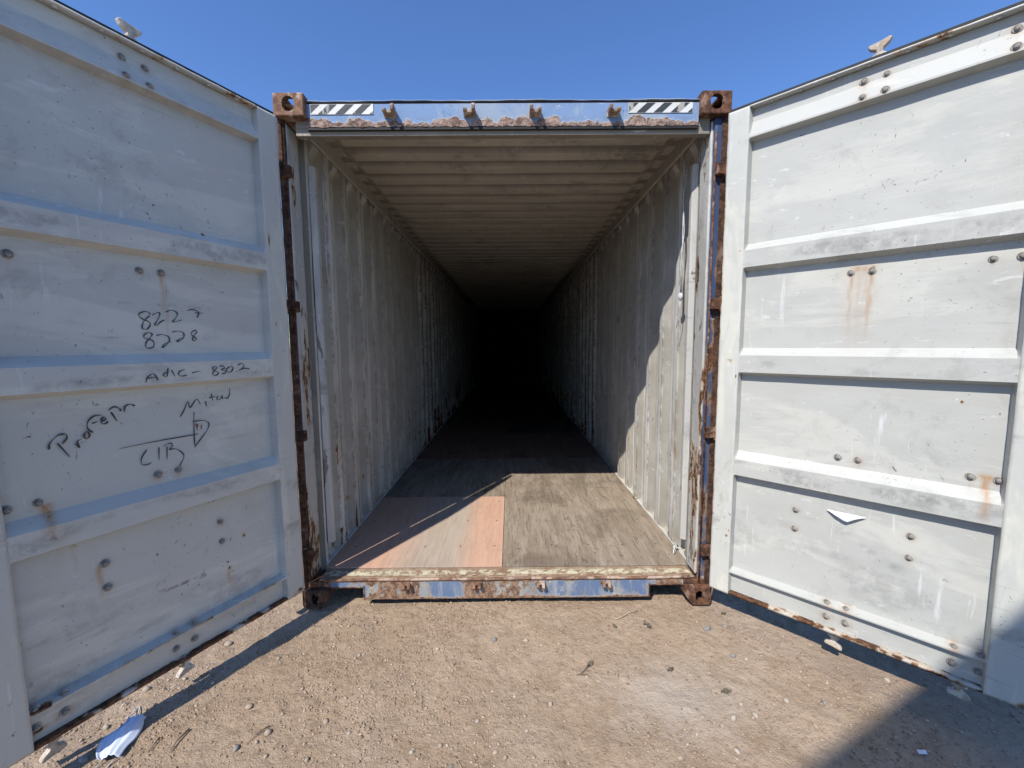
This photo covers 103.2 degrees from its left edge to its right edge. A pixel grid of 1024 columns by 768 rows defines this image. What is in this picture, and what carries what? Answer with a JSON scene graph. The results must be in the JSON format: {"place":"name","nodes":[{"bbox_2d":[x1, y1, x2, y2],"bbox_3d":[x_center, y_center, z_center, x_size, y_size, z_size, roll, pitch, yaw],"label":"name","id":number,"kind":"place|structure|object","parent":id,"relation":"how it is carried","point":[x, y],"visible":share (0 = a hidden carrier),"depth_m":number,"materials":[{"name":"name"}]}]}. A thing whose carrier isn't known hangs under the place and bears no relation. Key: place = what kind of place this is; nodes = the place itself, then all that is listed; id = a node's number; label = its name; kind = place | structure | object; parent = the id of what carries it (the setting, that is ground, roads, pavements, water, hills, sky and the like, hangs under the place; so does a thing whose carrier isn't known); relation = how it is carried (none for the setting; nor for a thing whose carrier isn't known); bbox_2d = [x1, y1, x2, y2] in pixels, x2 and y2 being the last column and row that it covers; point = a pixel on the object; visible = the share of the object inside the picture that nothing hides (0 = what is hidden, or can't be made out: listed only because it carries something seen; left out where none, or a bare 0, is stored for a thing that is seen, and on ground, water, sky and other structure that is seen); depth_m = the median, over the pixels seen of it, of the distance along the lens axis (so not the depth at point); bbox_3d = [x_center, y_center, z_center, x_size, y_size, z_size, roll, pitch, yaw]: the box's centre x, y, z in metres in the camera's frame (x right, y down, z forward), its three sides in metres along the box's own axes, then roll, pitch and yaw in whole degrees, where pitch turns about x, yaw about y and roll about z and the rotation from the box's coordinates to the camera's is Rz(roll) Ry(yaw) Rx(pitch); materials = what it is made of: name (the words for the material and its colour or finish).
{"place":"outdoors","nodes":[
{"label":"outdoors","id":0,"kind":"place"},
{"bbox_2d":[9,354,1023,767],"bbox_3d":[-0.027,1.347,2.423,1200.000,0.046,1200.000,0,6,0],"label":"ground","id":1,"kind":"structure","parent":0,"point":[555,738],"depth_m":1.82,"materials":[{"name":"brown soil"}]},
{"bbox_2d":[78,755,88,762],"bbox_3d":[-1.630,1.428,1.544,0.038,0.021,0.025,2,6,25],"label":"pebble","id":2,"kind":"object","parent":1,"relation":"on","point":[83,759],"visible":1,"depth_m":1.54,"materials":[{"name":"grey stone"}]},
{"bbox_2d":[96,706,145,767],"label":"face mask","id":3,"kind":"object","parent":1,"relation":"on","point":[118,741],"visible":1,"depth_m":1.61,"materials":[{"name":"fabric"}]},
{"bbox_2d":[142,686,150,691],"bbox_3d":[-1.685,1.405,1.868,0.034,0.024,0.026,0,6,0],"label":"pebble","id":4,"kind":"object","parent":1,"relation":"on","point":[146,689],"visible":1,"depth_m":1.86,"materials":[{"name":"stone"}]},
{"bbox_2d":[169,728,189,752],"bbox_3d":[-1.333,1.424,1.623,0.012,0.013,0.092,0,6,5],"label":"twig","id":5,"kind":"object","parent":1,"relation":"on","point":[186,731],"visible":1,"depth_m":1.63,"materials":[{"name":"wood"}]},
{"bbox_2d":[224,641,232,646],"bbox_3d":[-1.515,1.387,2.167,0.039,0.023,0.034,0,6,0],"label":"pebble","id":6,"kind":"object","parent":1,"relation":"on","point":[228,643],"visible":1,"depth_m":2.16,"materials":[{"name":"stone"}]},
{"bbox_2d":[233,744,239,751],"bbox_3d":[-1.085,1.432,1.596,0.021,0.018,0.026,-5,7,-38],"label":"pebble","id":7,"kind":"object","parent":1,"relation":"on","point":[236,747],"visible":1,"depth_m":1.59,"materials":[{"name":"grey stone"}]},
{"bbox_2d":[245,703,252,709],"bbox_3d":[-1.154,1.416,1.784,0.031,0.018,0.028,0,6,0],"label":"pebble","id":8,"kind":"object","parent":1,"relation":"on","point":[249,706],"visible":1,"depth_m":1.78,"materials":[{"name":"stone"}]},
{"bbox_2d":[246,725,269,743],"bbox_3d":[-1.033,1.422,1.650,0.008,0.012,0.091,3,7,34],"label":"twig","id":9,"kind":"object","parent":1,"relation":"on","point":[258,732],"visible":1,"depth_m":1.65,"materials":[{"name":"wood"}]},
{"bbox_2d":[264,728,271,735],"bbox_3d":[-0.998,1.425,1.659,0.029,0.025,0.025,0,6,0],"label":"pebble","id":10,"kind":"object","parent":1,"relation":"on","point":[267,731],"visible":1,"depth_m":1.65,"materials":[{"name":"stone"}]},
{"bbox_2d":[323,718,328,724],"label":"pebble","id":11,"kind":"object","parent":1,"relation":"on","point":[325,721],"visible":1,"depth_m":1.71,"materials":[{"name":"stone"}]},
{"bbox_2d":[0,0,1023,767],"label":"shipping container","id":12,"kind":"object","parent":1,"relation":"on","point":[808,410],"visible":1,"depth_m":1.98,"materials":[{"name":"metal"}]},
{"bbox_2d":[0,0,303,767],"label":"door","id":13,"kind":"structure","parent":12,"relation":"in","point":[150,507],"depth_m":1.64,"materials":[{"name":"paint"}]},
{"bbox_2d":[321,173,327,283],"bbox_3d":[-1.173,-0.970,2.547,0.016,0.661,0.054,-3,6,-25],"label":"cord","id":14,"kind":"object","parent":12,"relation":"hanging from","point":[322,177],"visible":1,"depth_m":2.54,"materials":[{"name":"fabric"}]},
{"bbox_2d":[673,542,678,553],"bbox_3d":[1.079,1.089,2.699,0.059,0.074,0.031,-4,7,-34],"label":"cord","id":15,"kind":"object","parent":12,"relation":"attached to","point":[674,550],"visible":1,"depth_m":2.70,"materials":[{"name":"white fabric"}]},
{"bbox_2d":[680,168,687,292],"bbox_3d":[1.068,-0.949,2.521,0.027,0.750,0.027,3,6,28],"label":"cord","id":16,"kind":"object","parent":12,"relation":"hanging from","point":[681,263],"visible":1,"depth_m":2.52,"materials":[{"name":"fabric"}]},
{"bbox_2d":[676,293,682,327],"bbox_3d":[1.066,-0.467,2.575,0.033,0.220,0.046,1,6,13],"label":"cord knot","id":17,"kind":"object","parent":16,"relation":"hanging from","point":[680,296],"visible":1,"depth_m":2.56,"materials":[{"name":"white fabric"}]},
{"bbox_2d":[709,0,1023,708],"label":"door","id":18,"kind":"structure","parent":12,"relation":"in","point":[868,481],"depth_m":1.79,"materials":[{"name":"paint"}]},
{"bbox_2d":[643,620,650,627],"bbox_3d":[0.759,1.347,2.275,0.040,0.014,0.068,0,6,0],"label":"dry leaf","id":19,"kind":"object","parent":1,"relation":"on","point":[647,624],"visible":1,"depth_m":2.27,"materials":[{"name":"plant"}]},
{"bbox_2d":[677,755,683,760],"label":"pebble","id":20,"kind":"object","parent":1,"relation":"on","point":[680,758],"visible":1,"depth_m":1.54,"materials":[{"name":"stone"}]},
{"bbox_2d":[703,626,710,630],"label":"pebble","id":21,"kind":"object","parent":1,"relation":"on","point":[707,628],"visible":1,"depth_m":2.23,"materials":[{"name":"grey stone"}]},
{"bbox_2d":[721,688,731,693],"bbox_3d":[0.965,1.383,1.827,0.054,0.014,0.031,0,6,0],"label":"dry leaf","id":22,"kind":"object","parent":1,"relation":"on","point":[726,690],"visible":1,"depth_m":1.83,"materials":[{"name":"plant"}]},
{"bbox_2d":[730,714,736,720],"bbox_3d":[0.928,1.399,1.701,0.030,0.023,0.020,-5,7,-42],"label":"pebble","id":23,"kind":"object","parent":1,"relation":"on","point":[733,717],"visible":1,"depth_m":1.69,"materials":[{"name":"stone"}]},
{"bbox_2d":[751,712,758,718],"bbox_3d":[1.026,1.400,1.714,0.018,0.020,0.030,-4,6,-29],"label":"pebble","id":24,"kind":"object","parent":1,"relation":"on","point":[755,715],"visible":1,"depth_m":1.71,"materials":[{"name":"stone"}]},
{"bbox_2d":[917,750,926,753],"bbox_3d":[1.580,1.416,1.562,0.032,0.007,0.014,0,6,7],"label":"paper scrap","id":25,"kind":"object","parent":1,"relation":"on","point":[922,752],"visible":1,"depth_m":1.56,"materials":[{"name":"paper"}]},
{"bbox_2d":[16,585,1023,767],"bbox_3d":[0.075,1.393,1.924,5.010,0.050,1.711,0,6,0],"label":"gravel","id":26,"kind":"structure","parent":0,"point":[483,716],"depth_m":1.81,"materials":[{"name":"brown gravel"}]},
{"bbox_2d":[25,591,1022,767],"bbox_3d":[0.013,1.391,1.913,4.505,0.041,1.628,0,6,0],"label":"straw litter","id":27,"kind":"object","parent":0,"point":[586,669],"visible":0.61,"depth_m":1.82,"materials":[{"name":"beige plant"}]},
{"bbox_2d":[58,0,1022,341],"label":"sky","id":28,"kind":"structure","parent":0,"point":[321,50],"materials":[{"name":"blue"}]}
]}

